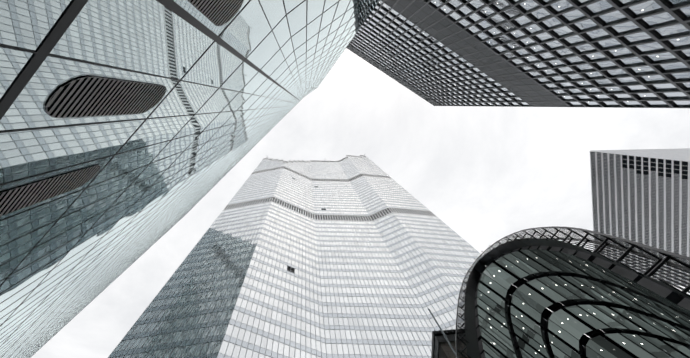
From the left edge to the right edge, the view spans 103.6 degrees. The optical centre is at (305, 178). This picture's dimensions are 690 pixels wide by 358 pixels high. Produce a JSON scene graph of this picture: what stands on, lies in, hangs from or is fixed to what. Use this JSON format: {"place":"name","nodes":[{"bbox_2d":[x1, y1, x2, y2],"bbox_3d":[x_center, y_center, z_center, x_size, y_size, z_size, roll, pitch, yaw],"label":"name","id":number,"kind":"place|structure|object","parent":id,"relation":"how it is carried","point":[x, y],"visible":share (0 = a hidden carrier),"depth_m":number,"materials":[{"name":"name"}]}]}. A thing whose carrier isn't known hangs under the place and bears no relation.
{"place":"outdoors","nodes":[
{"label":"outdoors","id":0,"kind":"place"},
{"bbox_2d":[31,48,689,357],"label":"sky","id":1,"kind":"structure","parent":0,"point":[490,174],"materials":[{"name":"white"}]},
{"bbox_2d":[590,148,689,285],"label":"building","id":2,"kind":"structure","parent":0,"point":[641,196],"depth_m":81.28,"materials":[{"name":"white"}]},
{"label":"ground","id":3,"kind":"structure","parent":0,"visible":0},
{"bbox_2d":[0,0,379,357],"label":"skyscraper","id":4,"kind":"structure","parent":3,"relation":"on","point":[132,132],"depth_m":7.35,"materials":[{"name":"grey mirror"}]},
{"bbox_2d":[108,155,582,357],"bbox_3d":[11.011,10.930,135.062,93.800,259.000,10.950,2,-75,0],"label":"tower","id":5,"kind":"structure","parent":3,"relation":"on","point":[352,256],"depth_m":74.56,"materials":[{"name":"grey glass"}]},
{"bbox_2d":[431,329,467,357],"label":"stone building","id":6,"kind":"structure","parent":3,"relation":"on","point":[441,347],"depth_m":23.47,"materials":[{"name":"stone"}]},
{"bbox_2d":[346,0,689,107],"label":"skyscraper","id":7,"kind":"structure","parent":3,"relation":"on","point":[576,53],"depth_m":30.86,"materials":[{"name":"grey glass"}]},
{"bbox_2d":[455,226,689,357],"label":"curved-roof building","id":8,"kind":"structure","parent":3,"relation":"on","point":[619,309],"depth_m":20.23,"materials":[{"name":"grey"}]},
{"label":"road","id":9,"kind":"structure","parent":0,"visible":0},
{"bbox_2d":[428,309,458,357],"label":"flagpole","id":10,"kind":"object","parent":9,"relation":"on","point":[446,338],"visible":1,"depth_m":22.90,"materials":[{"name":"silver metal"}]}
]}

